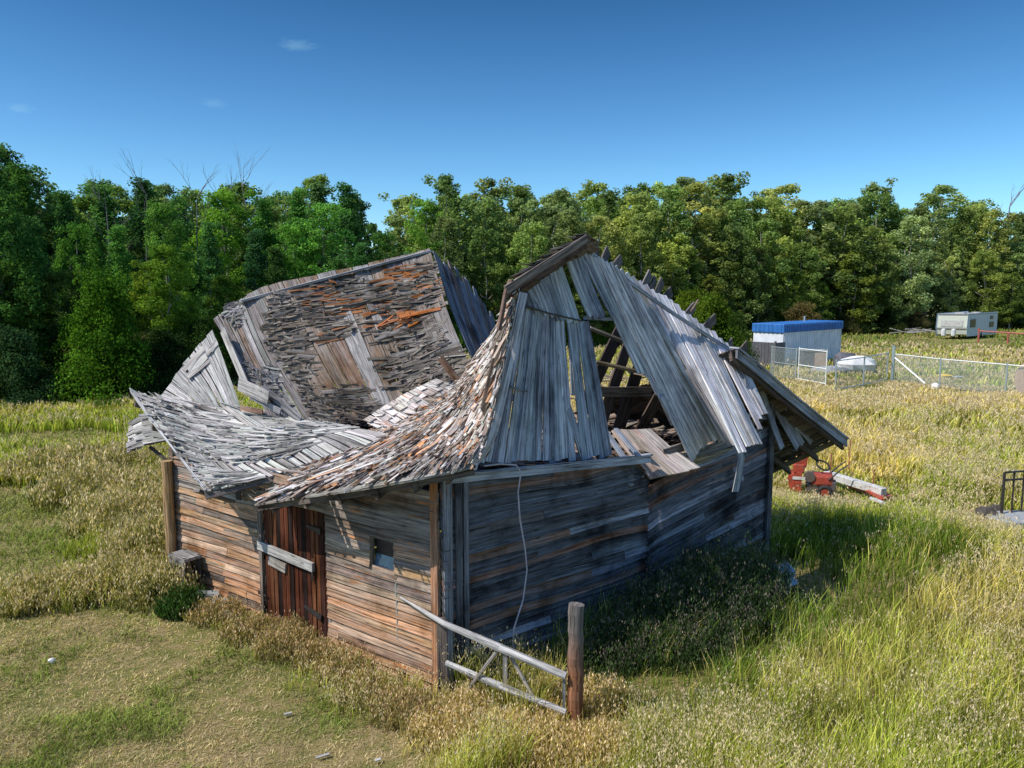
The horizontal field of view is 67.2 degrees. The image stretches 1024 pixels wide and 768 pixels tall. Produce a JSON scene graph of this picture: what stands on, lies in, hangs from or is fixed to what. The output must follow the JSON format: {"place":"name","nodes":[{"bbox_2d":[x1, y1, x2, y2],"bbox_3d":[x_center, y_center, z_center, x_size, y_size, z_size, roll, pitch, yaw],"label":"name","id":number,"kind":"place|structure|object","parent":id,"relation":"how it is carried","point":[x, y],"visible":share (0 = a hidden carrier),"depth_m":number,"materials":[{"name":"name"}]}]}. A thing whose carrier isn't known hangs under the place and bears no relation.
{"place":"outdoors","nodes":[
{"label":"outdoors","id":0,"kind":"place"},
{"bbox_2d":[0,306,1023,767],"bbox_3d":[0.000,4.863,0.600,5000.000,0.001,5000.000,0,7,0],"label":"ground","id":1,"kind":"structure","parent":0,"point":[318,744],"depth_m":9.61,"materials":[{"name":"green plant"}]},
{"bbox_2d":[0,161,54,330],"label":"poplar tree","id":2,"kind":"object","parent":1,"relation":"on","point":[23,195],"visible":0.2,"depth_m":39.79,"materials":[{"name":"green plant"}]},
{"bbox_2d":[0,164,57,366],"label":"poplar tree","id":3,"kind":"object","parent":1,"relation":"on","point":[23,247],"visible":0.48,"depth_m":33.34,"materials":[{"name":"green plant"}]},
{"bbox_2d":[0,324,67,408],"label":"shrub","id":4,"kind":"object","parent":1,"relation":"on","point":[15,342],"visible":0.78,"depth_m":31.33,"materials":[{"name":"green plant"}]},
{"bbox_2d":[3,214,71,332],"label":"poplar tree","id":5,"kind":"object","parent":1,"relation":"on","point":[39,230],"visible":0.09,"depth_m":36.64,"materials":[{"name":"green plant"}]},
{"bbox_2d":[0,160,83,280],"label":"poplar tree","id":6,"kind":"object","parent":1,"relation":"on","point":[38,184],"visible":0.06,"depth_m":46.90,"materials":[{"name":"green plant"}]},
{"bbox_2d":[24,271,78,361],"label":"young tree","id":7,"kind":"object","parent":1,"relation":"on","point":[55,279],"visible":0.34,"depth_m":34.14,"materials":[{"name":"green plant"}]},
{"bbox_2d":[49,189,83,312],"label":"poplar tree","id":8,"kind":"object","parent":1,"relation":"on","point":[64,218],"visible":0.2,"depth_m":42.27,"materials":[{"name":"green plant"}]},
{"bbox_2d":[38,194,105,274],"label":"poplar tree","id":9,"kind":"object","parent":1,"relation":"on","point":[82,199],"visible":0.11,"depth_m":46.39,"materials":[{"name":"green plant"}]},
{"bbox_2d":[48,221,103,315],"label":"poplar tree","id":10,"kind":"object","parent":1,"relation":"on","point":[64,245],"visible":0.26,"depth_m":36.70,"materials":[{"name":"green plant"}]},
{"bbox_2d":[39,313,119,399],"bbox_3d":[-18.928,-0.960,33.875,3.638,4.594,4.077,-6,10,-42],"label":"shrub","id":11,"kind":"object","parent":1,"relation":"on","point":[63,330],"visible":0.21,"depth_m":33.37,"materials":[{"name":"green plant"}]},
{"bbox_2d":[50,269,118,365],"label":"young tree","id":12,"kind":"object","parent":1,"relation":"on","point":[60,312],"visible":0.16,"depth_m":34.09,"materials":[{"name":"green plant"}]},
{"bbox_2d":[0,437,204,619],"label":"weeds","id":13,"kind":"object","parent":1,"relation":"on","point":[76,467],"visible":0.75,"depth_m":14.72,"materials":[{"name":"beige plant"}]},
{"bbox_2d":[79,183,131,296],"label":"poplar tree","id":14,"kind":"object","parent":1,"relation":"on","point":[99,212],"visible":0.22,"depth_m":42.34,"materials":[{"name":"green plant"}]},
{"bbox_2d":[47,265,164,408],"bbox_3d":[-17.351,-1.664,32.616,4.494,6.891,5.037,-2,7,-13],"label":"shrub","id":15,"kind":"object","parent":1,"relation":"on","point":[105,297],"visible":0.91,"depth_m":32.35,"materials":[{"name":"green plant"}]},
{"bbox_2d":[76,184,145,282],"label":"poplar tree","id":16,"kind":"object","parent":1,"relation":"on","point":[120,191],"visible":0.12,"depth_m":48.29,"materials":[{"name":"green plant"}]},
{"bbox_2d":[100,224,145,347],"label":"poplar tree","id":17,"kind":"object","parent":1,"relation":"on","point":[114,248],"visible":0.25,"depth_m":37.09,"materials":[{"name":"green plant"}]},
{"bbox_2d":[123,177,170,316],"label":"poplar tree","id":18,"kind":"object","parent":1,"relation":"on","point":[137,224],"visible":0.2,"depth_m":42.30,"materials":[{"name":"green plant"}]},
{"bbox_2d":[123,259,179,335],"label":"young tree","id":19,"kind":"object","parent":1,"relation":"on","point":[144,324],"visible":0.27,"depth_m":36.66,"materials":[{"name":"green plant"}]},
{"bbox_2d":[115,325,189,395],"bbox_3d":[-16.190,-0.874,35.184,3.978,3.723,4.244,5,8,34],"label":"shrub","id":20,"kind":"object","parent":1,"relation":"on","point":[157,335],"visible":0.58,"depth_m":34.58,"materials":[{"name":"green plant"}]},
{"bbox_2d":[121,182,200,310],"bbox_3d":[-23.068,-7.167,50.434,5.157,11.875,5.309,-4,8,-29],"label":"poplar tree","id":21,"kind":"object","parent":1,"relation":"on","point":[165,190],"visible":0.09,"depth_m":49.33,"materials":[{"name":"green plant"}]},
{"bbox_2d":[106,329,222,398],"bbox_3d":[-16.128,-0.841,35.777,6.006,3.456,5.630,-7,10,-43],"label":"shrub","id":22,"kind":"object","parent":1,"relation":"on","point":[164,359],"visible":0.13,"depth_m":34.54,"materials":[{"name":"green plant"}]},
{"bbox_2d":[127,199,204,331],"bbox_3d":[-17.760,-4.674,39.708,3.552,9.506,3.348,3,7,30],"label":"poplar tree","id":23,"kind":"object","parent":1,"relation":"on","point":[158,210],"visible":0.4,"depth_m":39.32,"materials":[{"name":"green plant"}]},
{"bbox_2d":[131,243,201,347],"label":"young tree","id":24,"kind":"object","parent":1,"relation":"on","point":[163,251],"visible":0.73,"depth_m":36.52,"materials":[{"name":"green plant"}]},
{"bbox_2d":[161,460,175,565],"bbox_3d":[-5.630,2.307,12.673,0.178,2.124,0.183,0,7,0],"label":"corner pole","id":25,"kind":"object","parent":1,"relation":"on","point":[168,504],"visible":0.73,"depth_m":12.58,"materials":[{"name":"brown wood"}]},
{"bbox_2d":[142,559,212,621],"bbox_3d":[-5.302,3.185,11.989,0.923,0.604,1.696,-6,9,-42],"label":"green tuft","id":26,"kind":"object","parent":1,"relation":"on","point":[171,608],"visible":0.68,"depth_m":11.59,"materials":[{"name":"green plant"}]},
{"bbox_2d":[149,193,221,326],"bbox_3d":[-18.580,-5.537,43.853,4.357,10.361,4.228,-6,8,-37],"label":"poplar tree","id":27,"kind":"object","parent":1,"relation":"on","point":[186,225],"visible":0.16,"depth_m":43.16,"materials":[{"name":"green plant"}]},
{"bbox_2d":[168,549,202,588],"bbox_3d":[-5.243,3.067,12.379,0.480,0.700,0.300,5,9,37],"label":"wooden crate","id":28,"kind":"object","parent":1,"relation":"on","point":[187,555],"visible":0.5,"depth_m":12.29,"materials":[{"name":"wood"}]},
{"bbox_2d":[157,185,242,323],"bbox_3d":[-21.293,-7.218,51.564,7.060,11.904,6.619,0,8,14],"label":"poplar tree","id":29,"kind":"object","parent":1,"relation":"on","point":[187,195],"visible":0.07,"depth_m":50.60,"materials":[{"name":"green plant"}]},
{"bbox_2d":[170,313,241,388],"bbox_3d":[-14.944,-1.307,37.111,3.978,4.220,4.244,3,8,24],"label":"shrub","id":30,"kind":"object","parent":1,"relation":"on","point":[201,329],"visible":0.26,"depth_m":36.70,"materials":[{"name":"green plant"}]},
{"bbox_2d":[192,220,228,327],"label":"poplar tree","id":31,"kind":"object","parent":1,"relation":"on","point":[211,263],"visible":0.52,"depth_m":42.81,"materials":[{"name":"green plant"}]},
{"bbox_2d":[182,187,267,333],"bbox_3d":[-17.518,-6.385,47.281,5.344,11.083,5.668,5,10,38],"label":"poplar tree","id":32,"kind":"object","parent":1,"relation":"on","point":[223,198],"visible":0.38,"depth_m":46.44,"materials":[{"name":"green plant"}]},
{"bbox_2d":[200,275,252,368],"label":"young tree","id":33,"kind":"object","parent":1,"relation":"on","point":[221,281],"visible":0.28,"depth_m":41.36,"materials":[{"name":"green plant"}]},
{"bbox_2d":[211,180,269,298],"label":"poplar tree","id":34,"kind":"object","parent":1,"relation":"on","point":[238,187],"visible":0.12,"depth_m":53.29,"materials":[{"name":"green plant"}]},
{"bbox_2d":[238,228,267,320],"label":"poplar tree","id":35,"kind":"object","parent":1,"relation":"on","point":[257,266],"visible":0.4,"depth_m":44.48,"materials":[{"name":"green plant"}]},
{"bbox_2d":[236,197,279,327],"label":"poplar tree","id":36,"kind":"object","parent":1,"relation":"on","point":[263,221],"visible":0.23,"depth_m":47.76,"materials":[{"name":"green plant"}]},
{"bbox_2d":[262,246,289,327],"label":"young tree","id":37,"kind":"object","parent":1,"relation":"on","point":[276,264],"visible":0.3,"depth_m":44.13,"materials":[{"name":"green plant"}]},
{"bbox_2d":[268,224,322,278],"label":"poplar tree","id":38,"kind":"object","parent":1,"relation":"on","point":[290,244],"visible":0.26,"depth_m":46.19,"materials":[{"name":"green plant"}]},
{"bbox_2d":[285,187,312,279],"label":"poplar tree","id":39,"kind":"object","parent":1,"relation":"on","point":[297,210],"visible":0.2,"depth_m":49.79,"materials":[{"name":"green plant"}]},
{"bbox_2d":[184,591,457,740],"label":"wall weeds","id":40,"kind":"object","parent":1,"relation":"on","point":[268,637],"depth_m":10.12,"materials":[{"name":"beige plant"}]},
{"bbox_2d":[282,201,360,345],"bbox_3d":[-11.852,-6.097,47.975,5.569,10.330,5.535,-3,8,-11],"label":"poplar tree","id":41,"kind":"object","parent":1,"relation":"on","point":[324,225],"visible":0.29,"depth_m":46.99,"materials":[{"name":"green plant"}]},
{"bbox_2d":[304,181,344,270],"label":"poplar tree","id":42,"kind":"object","parent":1,"relation":"on","point":[319,190],"visible":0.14,"depth_m":57.51,"materials":[{"name":"green plant"}]},
{"bbox_2d":[325,182,366,269],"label":"poplar tree","id":43,"kind":"object","parent":1,"relation":"on","point":[347,189],"visible":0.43,"depth_m":54.33,"materials":[{"name":"green plant"}]},
{"bbox_2d":[368,232,404,298],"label":"poplar tree","id":44,"kind":"object","parent":1,"relation":"on","point":[388,238],"visible":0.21,"depth_m":60.35,"materials":[{"name":"green plant"}]},
{"bbox_2d":[380,215,416,257],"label":"poplar tree","id":45,"kind":"object","parent":1,"relation":"on","point":[395,222],"visible":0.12,"depth_m":65.08,"materials":[{"name":"green plant"}]},
{"bbox_2d":[372,192,429,260],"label":"poplar tree","id":46,"kind":"object","parent":1,"relation":"on","point":[403,203],"visible":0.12,"depth_m":71.95,"materials":[{"name":"green plant"}]},
{"bbox_2d":[400,198,452,309],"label":"poplar tree","id":47,"kind":"object","parent":1,"relation":"on","point":[427,203],"visible":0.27,"depth_m":62.51,"materials":[{"name":"green plant"}]},
{"bbox_2d":[409,173,489,310],"bbox_3d":[-4.995,-10.205,64.510,7.138,14.474,7.511,-5,9,-27],"label":"poplar tree","id":48,"kind":"object","parent":1,"relation":"on","point":[448,191],"visible":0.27,"depth_m":63.07,"materials":[{"name":"green plant"}]},
{"bbox_2d":[427,214,471,330],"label":"poplar tree","id":49,"kind":"object","parent":1,"relation":"on","point":[447,226],"visible":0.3,"depth_m":58.66,"materials":[{"name":"green plant"}]},
{"bbox_2d":[399,596,566,714],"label":"gate","id":50,"kind":"structure","parent":1,"relation":"on","point":[443,625],"depth_m":8.96,"materials":[{"name":"grey wood"}]},
{"bbox_2d":[455,195,516,324],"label":"poplar tree","id":51,"kind":"object","parent":1,"relation":"on","point":[480,210],"visible":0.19,"depth_m":65.59,"materials":[{"name":"green plant"}]},
{"bbox_2d":[126,233,848,692],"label":"collapsed barn","id":52,"kind":"structure","parent":1,"relation":"on","point":[316,497],"depth_m":11.30,"materials":[{"name":"grey wood"}]},
{"bbox_2d":[257,504,327,639],"bbox_3d":[-3.145,2.599,10.986,1.593,1.849,0.094,5,9,37],"label":"door","id":53,"kind":"structure","parent":52,"relation":"in","point":[294,545],"depth_m":10.91,"materials":[{"name":"red wood"}]},
{"bbox_2d":[370,535,396,579],"bbox_3d":[-1.609,2.177,9.796,0.505,0.525,0.120,5,9,37],"label":"window","id":54,"kind":"structure","parent":52,"relation":"in","point":[384,547],"depth_m":9.85,"materials":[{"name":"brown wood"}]},
{"bbox_2d":[463,226,512,325],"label":"poplar tree","id":55,"kind":"object","parent":1,"relation":"on","point":[488,259],"visible":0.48,"depth_m":61.20,"materials":[{"name":"green plant"}]},
{"bbox_2d":[461,176,519,313],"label":"poplar tree","id":56,"kind":"object","parent":1,"relation":"on","point":[488,184],"visible":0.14,"depth_m":69.67,"materials":[{"name":"green plant"}]},
{"bbox_2d":[0,325,1023,767],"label":"tall grass","id":57,"kind":"structure","parent":1,"relation":"on","point":[966,455],"depth_m":11.13,"materials":[{"name":"plant"}]},
{"bbox_2d":[400,660,639,767],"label":"weeds","id":58,"kind":"object","parent":1,"relation":"on","point":[552,728],"visible":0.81,"depth_m":8.37,"materials":[{"name":"beige plant"}]},
{"bbox_2d":[492,196,551,295],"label":"poplar tree","id":59,"kind":"object","parent":1,"relation":"on","point":[521,207],"visible":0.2,"depth_m":67.34,"materials":[{"name":"green plant"}]},
{"bbox_2d":[501,221,549,301],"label":"poplar tree","id":60,"kind":"object","parent":1,"relation":"on","point":[512,252],"visible":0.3,"depth_m":61.23,"materials":[{"name":"green plant"}]},
{"bbox_2d":[516,206,593,317],"bbox_3d":[3.787,-9.061,65.455,7.204,11.956,7.319,2,7,14],"label":"poplar tree","id":61,"kind":"object","parent":1,"relation":"on","point":[571,223],"visible":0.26,"depth_m":64.43,"materials":[{"name":"green plant"}]},
{"bbox_2d":[530,187,600,297],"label":"poplar tree","id":62,"kind":"object","parent":1,"relation":"on","point":[563,195],"visible":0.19,"depth_m":68.69,"materials":[{"name":"green plant"}]},
{"bbox_2d":[566,602,584,726],"bbox_3d":[0.716,3.159,8.695,0.195,1.427,0.198,0,7,0],"label":"fence post","id":63,"kind":"object","parent":1,"relation":"on","point":[575,679],"visible":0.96,"depth_m":8.62,"materials":[{"name":"brown wood"}]},
{"bbox_2d":[566,215,637,340],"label":"poplar tree","id":64,"kind":"object","parent":1,"relation":"on","point":[610,229],"visible":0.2,"depth_m":66.29,"materials":[{"name":"green plant"}]},
{"bbox_2d":[609,210,667,294],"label":"poplar tree","id":65,"kind":"object","parent":1,"relation":"on","point":[639,236],"visible":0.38,"depth_m":68.41,"materials":[{"name":"green plant"}]},
{"bbox_2d":[599,189,680,297],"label":"poplar tree","id":66,"kind":"object","parent":1,"relation":"on","point":[638,208],"visible":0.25,"depth_m":72.42,"materials":[{"name":"green plant"}]},
{"bbox_2d":[633,185,701,295],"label":"poplar tree","id":67,"kind":"object","parent":1,"relation":"on","point":[674,197],"visible":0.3,"depth_m":73.85,"materials":[{"name":"green plant"}]},
{"bbox_2d":[638,233,702,300],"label":"poplar tree","id":68,"kind":"object","parent":1,"relation":"on","point":[680,238],"visible":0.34,"depth_m":71.74,"materials":[{"name":"green plant"}]},
{"bbox_2d":[557,522,808,685],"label":"shade weeds","id":69,"kind":"object","parent":1,"relation":"on","point":[737,569],"visible":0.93,"depth_m":10.62,"materials":[{"name":"green plant"}]},
{"bbox_2d":[651,180,746,293],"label":"poplar tree","id":70,"kind":"object","parent":1,"relation":"on","point":[697,187],"visible":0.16,"depth_m":77.08,"materials":[{"name":"green plant"}]},
{"bbox_2d":[681,213,737,316],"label":"poplar tree","id":71,"kind":"object","parent":1,"relation":"on","point":[711,221],"visible":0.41,"depth_m":74.51,"materials":[{"name":"green plant"}]},
{"bbox_2d":[694,289,758,362],"bbox_3d":[10.089,-2.141,40.356,4.494,5.615,5.037,-7,10,-44],"label":"shrub","id":72,"kind":"object","parent":1,"relation":"on","point":[709,308],"visible":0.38,"depth_m":39.40,"materials":[{"name":"green plant"}]},
{"bbox_2d":[703,171,764,298],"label":"poplar tree","id":73,"kind":"object","parent":1,"relation":"on","point":[725,181],"visible":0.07,"depth_m":83.38,"materials":[{"name":"green plant"}]},
{"bbox_2d":[706,222,768,337],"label":"poplar tree","id":74,"kind":"object","parent":1,"relation":"on","point":[736,233],"visible":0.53,"depth_m":74.20,"materials":[{"name":"green plant"}]},
{"bbox_2d":[712,199,764,304],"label":"poplar tree","id":75,"kind":"object","parent":1,"relation":"on","point":[743,216],"visible":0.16,"depth_m":78.50,"materials":[{"name":"green plant"}]},
{"bbox_2d":[725,218,792,322],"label":"poplar tree","id":76,"kind":"object","parent":1,"relation":"on","point":[766,226],"visible":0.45,"depth_m":75.85,"materials":[{"name":"green plant"}]},
{"bbox_2d":[749,341,784,367],"bbox_3d":[15.732,-1.968,49.030,1.170,1.700,2.900,-6,9,-41],"label":"grey shed box","id":77,"kind":"object","parent":1,"relation":"on","point":[764,348],"visible":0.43,"depth_m":48.11,"materials":[{"name":"grey metal"}]},
{"bbox_2d":[745,196,814,319],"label":"poplar tree","id":78,"kind":"object","parent":1,"relation":"on","point":[784,216],"visible":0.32,"depth_m":83.08,"materials":[{"name":"green plant"}]},
{"bbox_2d":[749,183,826,301],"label":"poplar tree","id":79,"kind":"object","parent":1,"relation":"on","point":[790,189],"visible":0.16,"depth_m":89.18,"materials":[{"name":"green plant"}]},
{"bbox_2d":[761,261,815,320],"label":"young tree","id":80,"kind":"object","parent":1,"relation":"on","point":[796,281],"visible":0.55,"depth_m":77.71,"materials":[{"name":"green plant"}]},
{"bbox_2d":[752,316,842,365],"bbox_3d":[19.333,-3.018,51.902,8.050,3.080,2.290,-6,9,-41],"label":"storage trailer","id":81,"kind":"object","parent":1,"relation":"on","point":[815,334],"visible":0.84,"depth_m":50.22,"materials":[{"name":"white metal"}]},
{"bbox_2d":[782,241,832,316],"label":"poplar tree","id":82,"kind":"object","parent":1,"relation":"on","point":[810,265],"visible":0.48,"depth_m":81.86,"materials":[{"name":"green plant"}]},
{"bbox_2d":[770,198,846,307],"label":"poplar tree","id":83,"kind":"object","parent":1,"relation":"on","point":[816,208],"visible":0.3,"depth_m":85.56,"materials":[{"name":"green plant"}]},
{"bbox_2d":[787,453,847,497],"bbox_3d":[7.260,2.137,18.312,1.303,1.094,0.700,2,7,18],"label":"red snowblower","id":84,"kind":"object","parent":1,"relation":"on","point":[825,482],"visible":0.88,"depth_m":18.19,"materials":[{"name":"paint"}]},
{"bbox_2d":[806,206,877,320],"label":"poplar tree","id":85,"kind":"object","parent":1,"relation":"on","point":[817,225],"visible":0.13,"depth_m":87.84,"materials":[{"name":"green plant"}]},
{"bbox_2d":[815,206,879,332],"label":"poplar tree","id":86,"kind":"object","parent":1,"relation":"on","point":[828,253],"visible":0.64,"depth_m":84.30,"materials":[{"name":"green plant"}]},
{"bbox_2d":[827,250,883,325],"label":"young tree","id":87,"kind":"object","parent":1,"relation":"on","point":[858,312],"visible":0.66,"depth_m":83.96,"materials":[{"name":"green plant"}]},
{"bbox_2d":[834,352,888,391],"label":"chain link gate","id":88,"kind":"structure","parent":1,"relation":"on","point":[864,367],"depth_m":38.57,"materials":[{"name":"metal"}]},
{"bbox_2d":[836,224,907,329],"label":"poplar tree","id":89,"kind":"object","parent":1,"relation":"on","point":[882,248],"visible":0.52,"depth_m":85.84,"materials":[{"name":"green plant"}]},
{"bbox_2d":[845,177,916,325],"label":"poplar tree","id":90,"kind":"object","parent":1,"relation":"on","point":[874,188],"visible":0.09,"depth_m":95.75,"materials":[{"name":"green plant"}]},
{"bbox_2d":[856,192,920,328],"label":"poplar tree","id":91,"kind":"object","parent":1,"relation":"on","point":[871,199],"visible":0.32,"depth_m":92.92,"materials":[{"name":"green plant"}]},
{"bbox_2d":[877,214,943,318],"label":"poplar tree","id":92,"kind":"object","parent":1,"relation":"on","point":[918,303],"visible":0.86,"depth_m":87.07,"materials":[{"name":"green plant"}]},
{"bbox_2d":[885,206,953,327],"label":"poplar tree","id":93,"kind":"object","parent":1,"relation":"on","point":[918,212],"visible":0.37,"depth_m":92.22,"materials":[{"name":"green plant"}]},
{"bbox_2d":[906,184,982,320],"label":"poplar tree","id":94,"kind":"object","parent":1,"relation":"on","point":[938,189],"visible":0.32,"depth_m":97.50,"materials":[{"name":"green plant"}]},
{"bbox_2d":[933,255,967,312],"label":"poplar tree","id":95,"kind":"object","parent":1,"relation":"on","point":[945,292],"visible":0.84,"depth_m":89.76,"materials":[{"name":"green plant"}]},
{"bbox_2d":[931,206,981,319],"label":"poplar tree","id":96,"kind":"object","parent":1,"relation":"on","point":[963,229],"visible":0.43,"depth_m":95.66,"materials":[{"name":"green plant"}]},
{"bbox_2d":[890,346,1023,392],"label":"chain link fence","id":97,"kind":"object","parent":1,"relation":"on","point":[893,362],"visible":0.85,"depth_m":37.77,"materials":[{"name":"metal"}]},
{"bbox_2d":[936,311,997,337],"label":"camper trailer","id":98,"kind":"object","parent":1,"relation":"on","point":[953,324],"visible":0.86,"depth_m":75.69,"materials":[{"name":"white paint"}]},
{"bbox_2d":[960,249,1011,319],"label":"poplar tree","id":99,"kind":"object","parent":1,"relation":"on","point":[978,267],"visible":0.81,"depth_m":92.49,"materials":[{"name":"green plant"}]},
{"bbox_2d":[957,207,1023,325],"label":"poplar tree","id":100,"kind":"object","parent":1,"relation":"on","point":[1000,245],"visible":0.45,"depth_m":94.84,"materials":[{"name":"green plant"}]},
{"bbox_2d":[991,241,1023,326],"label":"poplar tree","id":101,"kind":"object","parent":1,"relation":"on","point":[1015,258],"visible":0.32,"depth_m":94.74,"materials":[{"name":"green plant"}]},
{"bbox_2d":[995,272,1023,328],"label":"young tree","id":102,"kind":"object","parent":1,"relation":"on","point":[1009,314],"visible":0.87,"depth_m":92.30,"materials":[{"name":"green plant"}]},
{"bbox_2d":[0,0,1023,289],"label":"sky","id":103,"kind":"structure","parent":0,"point":[830,98],"materials":[{"name":"blue"}]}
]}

